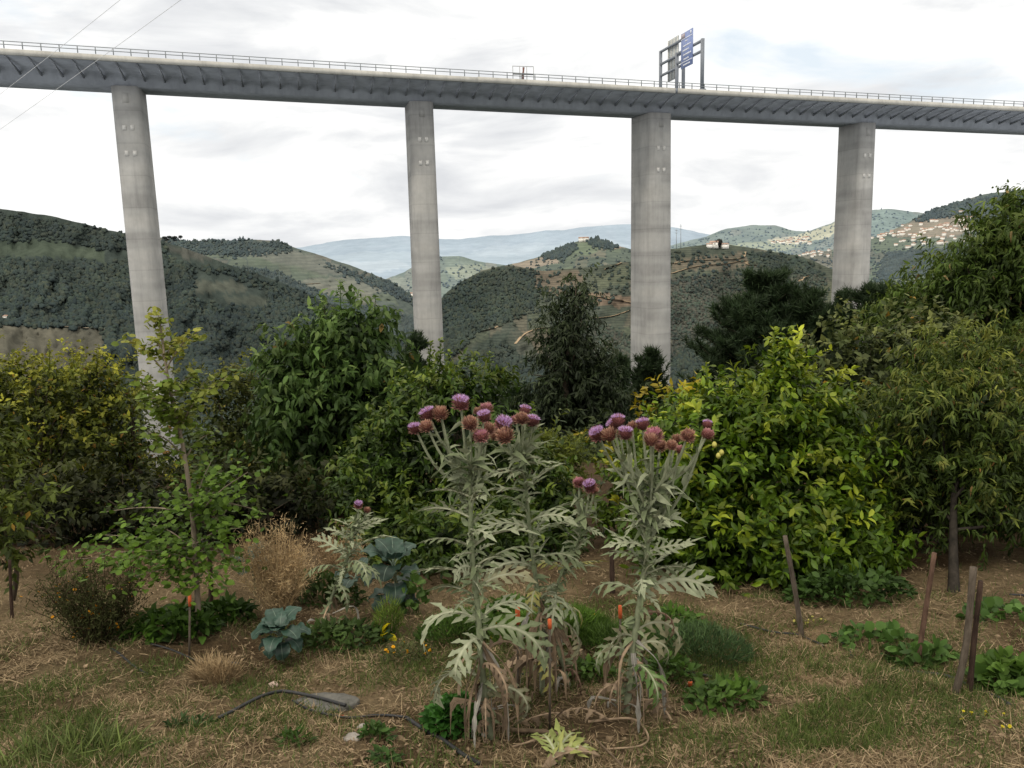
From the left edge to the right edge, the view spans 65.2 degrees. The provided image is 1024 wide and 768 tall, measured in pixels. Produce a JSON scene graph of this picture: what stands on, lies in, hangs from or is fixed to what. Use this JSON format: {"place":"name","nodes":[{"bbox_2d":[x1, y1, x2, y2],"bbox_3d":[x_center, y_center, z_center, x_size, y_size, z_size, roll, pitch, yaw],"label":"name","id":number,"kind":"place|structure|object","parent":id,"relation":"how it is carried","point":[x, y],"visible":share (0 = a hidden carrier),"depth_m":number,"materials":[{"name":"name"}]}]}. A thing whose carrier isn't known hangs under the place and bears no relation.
{"place":"outdoors","nodes":[
{"label":"outdoors","id":0,"kind":"place"},
{"bbox_2d":[0,209,410,467],"bbox_3d":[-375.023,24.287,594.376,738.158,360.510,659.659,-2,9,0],"label":"forested hill","id":1,"kind":"structure","parent":0,"point":[222,289],"depth_m":663.61,"materials":[{"name":"plant"}]},
{"bbox_2d":[0,211,466,473],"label":"forest","id":2,"kind":"object","parent":1,"relation":"on","point":[109,306],"visible":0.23,"depth_m":604.37,"materials":[{"name":"plant"}]},
{"bbox_2d":[160,237,413,338],"bbox_3d":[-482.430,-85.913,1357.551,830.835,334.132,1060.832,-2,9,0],"label":"long ridge","id":3,"kind":"structure","parent":0,"point":[303,266],"depth_m":1376.73,"materials":[{"name":"plant"}]},
{"bbox_2d":[161,236,413,336],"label":"forest","id":4,"kind":"object","parent":3,"relation":"on","point":[220,248],"visible":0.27,"depth_m":1429.81,"materials":[{"name":"plant"}]},
{"bbox_2d":[387,256,503,297],"bbox_3d":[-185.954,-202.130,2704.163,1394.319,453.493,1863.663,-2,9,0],"label":"vineyard hill","id":5,"kind":"structure","parent":0,"point":[449,262],"depth_m":2780.03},
{"bbox_2d":[297,224,708,278],"bbox_3d":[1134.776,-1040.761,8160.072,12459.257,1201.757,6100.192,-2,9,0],"label":"mountains","id":6,"kind":"structure","parent":0,"point":[385,257],"depth_m":8183.25,"materials":[{"name":"blue"}]},
{"bbox_2d":[0,455,1023,767],"bbox_3d":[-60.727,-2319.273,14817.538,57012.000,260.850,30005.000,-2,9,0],"label":"ground","id":7,"kind":"structure","parent":0,"point":[34,571],"depth_m":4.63,"materials":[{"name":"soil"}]},
{"bbox_2d":[0,417,86,600],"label":"apple tree","id":8,"kind":"object","parent":7,"relation":"on","point":[10,503],"visible":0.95,"depth_m":5.72,"materials":[{"name":"green plant"}]},
{"bbox_2d":[0,453,127,548],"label":"shade shrub","id":9,"kind":"object","parent":7,"relation":"on","point":[94,520],"visible":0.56,"depth_m":7.89,"materials":[{"name":"green plant"}]},
{"bbox_2d":[0,334,149,522],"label":"plum tree","id":10,"kind":"object","parent":7,"relation":"on","point":[43,407],"visible":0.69,"depth_m":8.99,"materials":[{"name":"green plant"}]},
{"bbox_2d":[0,702,168,767],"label":"grass tuft","id":11,"kind":"object","parent":7,"relation":"on","point":[19,743],"visible":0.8,"depth_m":3.30,"materials":[{"name":"green plant"}]},
{"bbox_2d":[0,360,169,484],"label":"hillside tree","id":12,"kind":"object","parent":7,"relation":"on","point":[140,466],"visible":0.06,"depth_m":14.44,"materials":[{"name":"green plant"}]},
{"bbox_2d":[17,544,160,648],"bbox_3d":[-2.450,1.245,4.714,0.802,0.660,0.540,-2,9,0],"label":"marigold bush","id":13,"kind":"object","parent":7,"relation":"on","point":[91,622],"visible":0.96,"depth_m":4.66,"materials":[{"name":"green plant"}]},
{"bbox_2d":[2,349,204,520],"bbox_3d":[-4.721,0.812,9.638,2.519,2.482,2.130,-2,9,0],"label":"plum tree","id":14,"kind":"object","parent":7,"relation":"on","point":[123,408],"visible":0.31,"depth_m":9.48,"materials":[{"name":"green plant"}]},
{"bbox_2d":[27,439,209,547],"bbox_3d":[-4.056,1.258,8.276,2.094,1.322,1.398,-2,9,0],"label":"shade shrub","id":15,"kind":"object","parent":7,"relation":"on","point":[121,496],"visible":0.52,"depth_m":8.14,"materials":[{"name":"green plant"}]},
{"bbox_2d":[38,306,287,632],"bbox_3d":[-2.154,0.548,4.822,1.537,2.038,1.164,-2,9,0],"label":"young tree","id":16,"kind":"object","parent":7,"relation":"on","point":[179,419],"visible":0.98,"depth_m":4.69,"materials":[{"name":"green plant"}]},
{"bbox_2d":[114,597,226,644],"bbox_3d":[-2.091,1.449,4.851,0.676,0.304,0.482,-2,9,0],"label":"turnip plant","id":17,"kind":"object","parent":7,"relation":"on","point":[172,619],"visible":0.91,"depth_m":4.76,"materials":[{"name":"green plant"}]},
{"bbox_2d":[162,709,223,732],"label":"weed","id":18,"kind":"object","parent":7,"relation":"on","point":[185,721],"visible":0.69,"depth_m":3.56,"materials":[{"name":"green plant"}]},
{"bbox_2d":[134,454,278,553],"bbox_3d":[-3.034,1.302,7.904,1.256,1.157,1.136,-7,11,-31],"label":"shade shrub","id":19,"kind":"object","parent":7,"relation":"on","point":[249,495],"visible":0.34,"depth_m":7.86,"materials":[{"name":"green plant"}]},
{"bbox_2d":[177,646,251,686],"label":"dry tuft","id":20,"kind":"object","parent":7,"relation":"on","point":[205,669],"visible":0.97,"depth_m":4.13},
{"bbox_2d":[145,393,293,479],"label":"hillside tree","id":21,"kind":"object","parent":7,"relation":"on","point":[187,451],"visible":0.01,"depth_m":13.96,"materials":[{"name":"green plant"}]},
{"bbox_2d":[147,348,310,507],"bbox_3d":[-3.554,0.776,10.356,2.511,2.438,1.979,-7,11,-28],"label":"hazel bush","id":22,"kind":"object","parent":7,"relation":"on","point":[236,387],"visible":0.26,"depth_m":10.30,"materials":[{"name":"green plant"}]},
{"bbox_2d":[201,589,259,624],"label":"turnip plant","id":23,"kind":"object","parent":7,"relation":"on","point":[223,606],"visible":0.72,"depth_m":5.16,"materials":[{"name":"green plant"}]},
{"bbox_2d":[169,449,344,546],"bbox_3d":[-2.443,1.285,8.197,1.736,1.393,1.350,-2,9,0],"label":"shade shrub","id":24,"kind":"object","parent":7,"relation":"on","point":[277,482],"visible":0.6,"depth_m":8.09,"materials":[{"name":"green plant"}]},
{"bbox_2d":[230,512,325,614],"bbox_3d":[-1.523,1.170,5.225,0.615,0.721,0.453,-2,9,0],"label":"dry bush","id":25,"kind":"object","parent":7,"relation":"on","point":[282,580],"visible":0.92,"depth_m":5.19,"materials":[{"name":"plant"}]},
{"bbox_2d":[251,605,310,662],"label":"kale plant","id":26,"kind":"object","parent":7,"relation":"on","point":[278,619],"visible":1,"depth_m":4.44,"materials":[{"name":"green plant"}]},
{"bbox_2d":[273,723,318,750],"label":"weed","id":27,"kind":"object","parent":7,"relation":"on","point":[290,733],"visible":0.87,"depth_m":3.40,"materials":[{"name":"green plant"}]},
{"bbox_2d":[218,279,424,520],"bbox_3d":[-2.117,0.331,9.350,2.392,3.078,2.145,-2,9,0],"label":"cherry tree","id":28,"kind":"object","parent":7,"relation":"on","point":[325,381],"visible":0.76,"depth_m":9.02,"materials":[{"name":"green plant"}]},
{"bbox_2d":[297,692,359,712],"bbox_3d":[-0.903,1.567,3.894,0.318,0.069,0.200,-2,9,0],"label":"stone slab","id":29,"kind":"object","parent":7,"relation":"on","point":[352,700],"depth_m":3.89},
{"bbox_2d":[218,689,346,718],"bbox_3d":[-1.107,1.500,3.827,0.576,0.115,0.283,-5,10,-23],"label":"drip pipe","id":30,"kind":"object","parent":29,"relation":"on","point":[231,711],"visible":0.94,"depth_m":3.86,"materials":[{"name":"rubber"}]},
{"bbox_2d":[291,568,368,609],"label":"green undergrowth","id":31,"kind":"object","parent":7,"relation":"on","point":[315,585],"visible":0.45,"depth_m":5.56,"materials":[{"name":"green plant"}]},
{"bbox_2d":[283,615,394,653],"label":"green undergrowth","id":32,"kind":"object","parent":7,"relation":"on","point":[327,631],"visible":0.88,"depth_m":4.73,"materials":[{"name":"green plant"}]},
{"bbox_2d":[308,518,371,578],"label":"dry bush","id":33,"kind":"object","parent":7,"relation":"on","point":[326,561],"visible":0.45,"depth_m":5.95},
{"bbox_2d":[302,500,395,628],"bbox_3d":[-1.046,1.167,4.960,0.651,0.920,0.342,1,10,12],"label":"cardoon","id":34,"kind":"object","parent":7,"relation":"on","point":[356,525],"visible":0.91,"depth_m":4.94,"materials":[{"name":"plant"}]},
{"bbox_2d":[332,557,372,602],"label":"kale plant","id":35,"kind":"object","parent":7,"relation":"on","point":[348,583],"visible":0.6,"depth_m":5.59,"materials":[{"name":"green plant"}]},
{"bbox_2d":[356,718,397,744],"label":"weed","id":36,"kind":"object","parent":7,"relation":"on","point":[379,727],"visible":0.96,"depth_m":3.47,"materials":[{"name":"green plant"}]},
{"bbox_2d":[364,744,406,767],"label":"weed","id":37,"kind":"object","parent":7,"relation":"on","point":[375,754],"visible":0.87,"depth_m":3.23,"materials":[{"name":"green plant"}]},
{"bbox_2d":[371,594,406,635],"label":"herb plant","id":38,"kind":"object","parent":7,"relation":"on","point":[396,618],"visible":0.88,"depth_m":4.85,"materials":[{"name":"green plant"}]},
{"bbox_2d":[361,536,419,611],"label":"kale plant","id":39,"kind":"object","parent":7,"relation":"on","point":[392,548],"visible":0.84,"depth_m":5.30,"materials":[{"name":"green plant"}]},
{"bbox_2d":[377,637,436,665],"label":"marigold plant","id":40,"kind":"object","parent":7,"relation":"on","point":[398,648],"visible":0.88,"depth_m":4.43,"materials":[{"name":"green plant"}]},
{"bbox_2d":[397,570,429,614],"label":"bean plant","id":41,"kind":"object","parent":7,"relation":"on","point":[413,588],"visible":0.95,"depth_m":5.22,"materials":[{"name":"green plant"}]},
{"bbox_2d":[393,327,434,391],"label":"pine tree","id":42,"kind":"object","parent":7,"relation":"on","point":[417,338],"visible":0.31,"depth_m":24.02,"materials":[{"name":"green plant"}]},
{"bbox_2d":[405,716,481,765],"bbox_3d":[-0.307,1.536,3.461,0.023,0.092,0.583,-9,12,-37],"label":"drip pipe","id":43,"kind":"object","parent":7,"relation":"on","point":[447,742],"visible":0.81,"depth_m":3.41,"materials":[{"name":"rubber"}]},
{"bbox_2d":[418,689,483,739],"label":"mint plant","id":44,"kind":"object","parent":7,"relation":"on","point":[433,715],"visible":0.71,"depth_m":3.52,"materials":[{"name":"green plant"}]},
{"bbox_2d":[412,604,497,644],"bbox_3d":[-0.309,1.402,4.713,0.591,0.233,0.427,-2,9,0],"label":"carrot patch","id":45,"kind":"object","parent":7,"relation":"on","point":[443,623],"visible":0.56,"depth_m":4.63,"materials":[{"name":"green plant"}]},
{"bbox_2d":[319,337,600,588],"bbox_3d":[-0.439,0.770,7.231,2.753,2.302,2.782,-2,9,0],"label":"orange tree","id":46,"kind":"object","parent":7,"relation":"on","point":[385,486],"visible":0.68,"depth_m":7.27,"materials":[{"name":"green plant"}]},
{"bbox_2d":[408,394,553,749],"bbox_3d":[-0.141,0.824,3.360,0.624,1.608,0.379,-2,9,0],"label":"cardoon","id":47,"kind":"object","parent":7,"relation":"on","point":[471,486],"visible":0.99,"depth_m":3.36,"materials":[{"name":"plant"}]},
{"bbox_2d":[481,590,535,616],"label":"potato plant","id":48,"kind":"object","parent":7,"relation":"on","point":[498,612],"visible":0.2,"depth_m":5.05,"materials":[{"name":"green plant"}]},
{"bbox_2d":[0,40,1023,472],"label":"viaduct","id":49,"kind":"object","parent":7,"relation":"on","point":[128,82],"visible":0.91,"depth_m":146.58,"materials":[{"name":"concrete"}]},
{"bbox_2d":[659,35,684,88],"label":"sign gantry","id":50,"kind":"object","parent":49,"relation":"on","point":[672,47],"visible":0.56,"depth_m":162.78,"materials":[{"name":"metal"}]},
{"bbox_2d":[675,28,705,89],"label":"sign gantry","id":51,"kind":"object","parent":49,"relation":"on","point":[686,51],"visible":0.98,"depth_m":151.24,"materials":[{"name":"metal"}]},
{"bbox_2d":[0,547,1023,767],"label":"grass","id":52,"kind":"structure","parent":7,"relation":"on","point":[810,739],"depth_m":3.72,"materials":[{"name":"green plant"}]},
{"bbox_2d":[0,564,1023,767],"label":"soil clods","id":53,"kind":"object","parent":7,"relation":"on","point":[607,737],"visible":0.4,"depth_m":3.47,"materials":[{"name":"soil"}]},
{"bbox_2d":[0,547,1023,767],"bbox_3d":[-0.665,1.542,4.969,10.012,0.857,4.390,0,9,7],"label":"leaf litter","id":54,"kind":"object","parent":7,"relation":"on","point":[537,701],"visible":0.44,"depth_m":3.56,"materials":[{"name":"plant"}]},
{"bbox_2d":[501,381,536,446],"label":"pine tree","id":55,"kind":"object","parent":7,"relation":"on","point":[513,392],"visible":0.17,"depth_m":20.19,"materials":[{"name":"green plant"}]},
{"bbox_2d":[477,404,586,701],"bbox_3d":[0.089,0.826,3.780,0.556,1.481,0.378,-2,9,0],"label":"cardoon","id":56,"kind":"object","parent":7,"relation":"on","point":[522,450],"visible":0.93,"depth_m":3.72,"materials":[{"name":"plant"}]},
{"bbox_2d":[488,599,614,647],"bbox_3d":[0.223,1.366,4.595,0.752,0.298,0.572,-5,10,-20],"label":"carrot patch","id":57,"kind":"object","parent":7,"relation":"on","point":[588,614],"visible":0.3,"depth_m":4.52,"materials":[{"name":"green plant"}]},
{"bbox_2d":[531,719,597,764],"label":"cut leaf","id":58,"kind":"object","parent":7,"relation":"on","point":[560,739],"visible":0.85,"depth_m":3.27,"materials":[{"name":"plant"}]},
{"bbox_2d":[532,419,597,490],"bbox_3d":[0.657,1.081,10.946,1.068,1.224,1.010,-2,9,0],"label":"broom bush","id":59,"kind":"object","parent":7,"relation":"on","point":[568,448],"visible":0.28,"depth_m":10.81,"materials":[{"name":"green plant"}]},
{"bbox_2d":[526,476,608,703],"bbox_3d":[0.267,0.991,3.848,0.409,1.119,0.371,-2,9,0],"label":"cardoon","id":60,"kind":"object","parent":7,"relation":"on","point":[589,485],"visible":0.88,"depth_m":3.80,"materials":[{"name":"plant"}]},
{"bbox_2d":[542,745,599,767],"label":"dead leaf","id":61,"kind":"object","parent":7,"relation":"on","point":[567,749],"visible":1,"depth_m":3.19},
{"bbox_2d":[510,262,652,451],"bbox_3d":[1.511,0.151,19.377,3.736,6.124,2.757,-2,9,0],"label":"eucalyptus tree","id":62,"kind":"object","parent":7,"relation":"on","point":[575,379],"visible":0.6,"depth_m":18.81,"materials":[{"name":"green plant"}]},
{"bbox_2d":[535,408,638,463],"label":"hillside tree","id":63,"kind":"object","parent":7,"relation":"on","point":[597,447],"visible":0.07,"depth_m":16.20,"materials":[{"name":"green plant"}]},
{"bbox_2d":[567,648,617,685],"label":"potato plant","id":64,"kind":"object","parent":7,"relation":"on","point":[586,664],"visible":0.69,"depth_m":3.99,"materials":[{"name":"green plant"}]},
{"bbox_2d":[570,614,668,654],"bbox_3d":[0.602,1.382,4.430,0.579,0.204,0.435,-2,9,0],"label":"carrot patch","id":65,"kind":"object","parent":7,"relation":"on","point":[602,629],"visible":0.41,"depth_m":4.39,"materials":[{"name":"green plant"}]},
{"bbox_2d":[601,351,651,418],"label":"pine tree","id":66,"kind":"object","parent":7,"relation":"on","point":[623,361],"visible":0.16,"depth_m":22.98,"materials":[{"name":"green plant"}]},
{"bbox_2d":[573,371,717,548],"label":"lemon tree","id":67,"kind":"object","parent":7,"relation":"on","point":[607,514],"visible":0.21,"depth_m":7.01,"materials":[{"name":"green plant"}]},
{"bbox_2d":[623,344,678,427],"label":"pine tree","id":68,"kind":"object","parent":7,"relation":"on","point":[649,363],"visible":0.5,"depth_m":21.12,"materials":[{"name":"green plant"}]},
{"bbox_2d":[587,413,717,733],"bbox_3d":[0.621,0.836,3.495,0.599,1.434,0.396,-2,9,0],"label":"cardoon","id":69,"kind":"object","parent":7,"relation":"on","point":[658,493],"visible":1,"depth_m":3.49,"materials":[{"name":"plant"}]},
{"bbox_2d":[626,649,702,685],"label":"potato plant","id":70,"kind":"object","parent":7,"relation":"on","point":[672,661],"visible":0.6,"depth_m":3.98,"materials":[{"name":"green plant"}]},
{"bbox_2d":[645,599,709,631],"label":"potato plant","id":71,"kind":"object","parent":7,"relation":"on","point":[669,610],"visible":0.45,"depth_m":4.74,"materials":[{"name":"green plant"}]},
{"bbox_2d":[648,616,757,667],"bbox_3d":[1.016,1.380,4.338,0.630,0.254,0.482,-2,9,0],"label":"carrot patch","id":72,"kind":"object","parent":7,"relation":"on","point":[688,632],"visible":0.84,"depth_m":4.29,"materials":[{"name":"green plant"}]},
{"bbox_2d":[681,671,771,718],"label":"potato plant","id":73,"kind":"object","parent":7,"relation":"on","point":[740,685],"visible":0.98,"depth_m":3.67,"materials":[{"name":"green plant"}]},
{"bbox_2d":[675,289,812,392],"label":"pine tree","id":74,"kind":"object","parent":7,"relation":"on","point":[746,322],"visible":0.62,"depth_m":24.66,"materials":[{"name":"green plant"}]},
{"bbox_2d":[703,261,811,386],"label":"pine tree","id":75,"kind":"object","parent":7,"relation":"on","point":[767,281],"visible":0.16,"depth_m":25.40,"materials":[{"name":"green plant"}]},
{"bbox_2d":[603,324,927,598],"bbox_3d":[1.977,0.690,6.287,2.296,2.331,2.126,4,11,30],"label":"lemon tree","id":76,"kind":"object","parent":7,"relation":"on","point":[770,425],"visible":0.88,"depth_m":5.95,"materials":[{"name":"green plant"}]},
{"bbox_2d":[688,339,864,454],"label":"hillside tree","id":77,"kind":"object","parent":7,"relation":"on","point":[759,372],"visible":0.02,"depth_m":15.65,"materials":[{"name":"green plant"}]},
{"bbox_2d":[783,535,803,636],"bbox_3d":[1.648,1.208,4.672,0.157,0.680,0.037,-2,9,0],"label":"wooden stake","id":78,"kind":"object","parent":7,"relation":"on","point":[794,589],"visible":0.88,"depth_m":4.66,"materials":[{"name":"brown wood"}]},
{"bbox_2d":[772,282,834,388],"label":"pine tree","id":79,"kind":"object","parent":7,"relation":"on","point":[810,310],"visible":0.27,"depth_m":24.72,"materials":[{"name":"green plant"}]},
{"bbox_2d":[821,288,854,361],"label":"pine tree","id":80,"kind":"object","parent":7,"relation":"on","point":[843,294],"visible":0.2,"depth_m":23.89,"materials":[{"name":"green plant"}]},
{"bbox_2d":[781,561,917,607],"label":"lemon undergrowth","id":81,"kind":"object","parent":7,"relation":"on","point":[874,582],"visible":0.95,"depth_m":5.22,"materials":[{"name":"green plant"}]},
{"bbox_2d":[816,277,902,344],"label":"pine tree","id":82,"kind":"object","parent":7,"relation":"on","point":[862,296],"visible":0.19,"depth_m":23.68,"materials":[{"name":"green plant"}]},
{"bbox_2d":[817,619,918,650],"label":"squash plant","id":83,"kind":"object","parent":7,"relation":"on","point":[892,630],"visible":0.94,"depth_m":4.53,"materials":[{"name":"green plant"}]},
{"bbox_2d":[786,293,997,485],"bbox_3d":[4.659,0.298,9.650,2.627,2.728,2.103,-2,9,0],"label":"plum tree","id":84,"kind":"object","parent":7,"relation":"on","point":[836,356],"visible":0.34,"depth_m":9.59,"materials":[{"name":"green plant"}]},
{"bbox_2d":[824,244,1010,444],"bbox_3d":[6.584,-0.380,12.623,3.004,3.613,2.705,-9,12,-38],"label":"willow tree","id":85,"kind":"object","parent":7,"relation":"on","point":[882,319],"visible":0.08,"depth_m":12.49,"materials":[{"name":"green plant"}]},
{"bbox_2d":[814,308,1023,592],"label":"peach tree","id":86,"kind":"object","parent":7,"relation":"on","point":[953,477],"visible":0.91,"depth_m":6.12,"materials":[{"name":"green plant"}]},
{"bbox_2d":[880,633,959,669],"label":"squash plant","id":87,"kind":"object","parent":7,"relation":"on","point":[929,648],"visible":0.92,"depth_m":4.24,"materials":[{"name":"green plant"}]},
{"bbox_2d":[914,552,936,665],"bbox_3d":[2.170,1.210,4.205,0.084,0.678,0.030,-2,9,0],"label":"wooden stake","id":88,"kind":"object","parent":7,"relation":"on","point":[927,599],"visible":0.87,"depth_m":4.18,"materials":[{"name":"brown wood"}]},
{"bbox_2d":[895,179,1023,412],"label":"willow tree","id":89,"kind":"object","parent":7,"relation":"on","point":[994,265],"visible":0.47,"depth_m":11.16,"materials":[{"name":"green plant"}]},
{"bbox_2d":[952,566,976,696],"bbox_3d":[2.089,1.176,3.702,0.084,0.688,0.048,-2,9,0],"label":"wooden stake","id":90,"kind":"object","parent":7,"relation":"on","point":[960,673],"visible":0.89,"depth_m":3.68,"materials":[{"name":"brown wood"}]},
{"bbox_2d":[917,316,1023,458],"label":"peach tree","id":91,"kind":"object","parent":7,"relation":"on","point":[1004,338],"visible":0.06,"depth_m":8.36,"materials":[{"name":"green plant"}]},
{"bbox_2d":[967,580,982,695],"bbox_3d":[2.154,1.210,3.727,0.038,0.620,0.027,-2,9,0],"label":"wooden stake","id":92,"kind":"object","parent":7,"relation":"on","point":[972,654],"visible":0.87,"depth_m":3.71,"materials":[{"name":"brown wood"}]},
{"bbox_2d":[934,703,1023,739],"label":"yellow flowers","id":93,"kind":"object","parent":7,"relation":"on","point":[989,716],"visible":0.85,"depth_m":3.39,"materials":[{"name":"green plant"}]},
{"bbox_2d":[955,596,1023,622],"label":"squash plant","id":94,"kind":"object","parent":7,"relation":"on","point":[990,604],"visible":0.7,"depth_m":4.73,"materials":[{"name":"green plant"}]},
{"bbox_2d":[964,645,1023,700],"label":"squash plant","id":95,"kind":"object","parent":7,"relation":"on","point":[1005,666],"visible":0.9,"depth_m":3.86,"materials":[{"name":"green plant"}]},
{"bbox_2d":[0,0,1023,247],"label":"sky","id":96,"kind":"structure","parent":0,"point":[297,174],"materials":[{"name":"white"}]},
{"bbox_2d":[480,241,630,271],"bbox_3d":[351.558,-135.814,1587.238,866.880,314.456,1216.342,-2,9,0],"label":"rounded hill","id":97,"kind":"structure","parent":0,"point":[610,257],"depth_m":1609.53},
{"bbox_2d":[541,235,618,261],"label":"forest","id":98,"kind":"object","parent":97,"relation":"on","point":[562,252],"visible":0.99,"depth_m":1684.31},
{"bbox_2d":[442,244,912,374],"bbox_3d":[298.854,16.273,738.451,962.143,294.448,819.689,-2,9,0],"label":"terraced hill","id":99,"kind":"structure","parent":0,"point":[508,333],"depth_m":851.60,"materials":[{"name":"plant"}]},
{"bbox_2d":[409,249,825,427],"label":"forest","id":100,"kind":"object","parent":99,"relation":"on","point":[684,363],"visible":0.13,"depth_m":817.12,"materials":[{"name":"plant"}]},
{"bbox_2d":[508,249,829,320],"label":"forest","id":101,"kind":"object","parent":99,"relation":"on","point":[677,257],"visible":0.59,"depth_m":861.70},
{"bbox_2d":[548,273,828,364],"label":"forest","id":102,"kind":"object","parent":99,"relation":"on","point":[617,335],"visible":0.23,"depth_m":791.09,"materials":[{"name":"plant"}]},
{"bbox_2d":[671,209,924,255],"bbox_3d":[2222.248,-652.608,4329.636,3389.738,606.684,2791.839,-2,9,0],"label":"sunlit ridge","id":103,"kind":"structure","parent":0,"point":[909,216],"depth_m":4307.23,"materials":[{"name":"plant"}]},
{"bbox_2d":[672,208,908,254],"bbox_3d":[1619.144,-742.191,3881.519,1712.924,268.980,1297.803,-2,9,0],"label":"forest","id":104,"kind":"object","parent":103,"relation":"on","point":[766,243],"visible":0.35,"depth_m":4194.73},
{"bbox_2d":[801,189,1021,283],"bbox_3d":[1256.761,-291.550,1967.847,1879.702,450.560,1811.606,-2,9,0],"label":"village hill","id":105,"kind":"structure","parent":0,"point":[915,228],"depth_m":2146.29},
{"bbox_2d":[807,239,964,283],"bbox_3d":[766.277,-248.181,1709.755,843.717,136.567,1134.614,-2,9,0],"label":"forest","id":106,"kind":"object","parent":105,"relation":"on","point":[882,251],"visible":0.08,"depth_m":2058.44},
{"bbox_2d":[872,189,1022,281],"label":"forest","id":107,"kind":"object","parent":105,"relation":"on","point":[897,262],"visible":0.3,"depth_m":2011.78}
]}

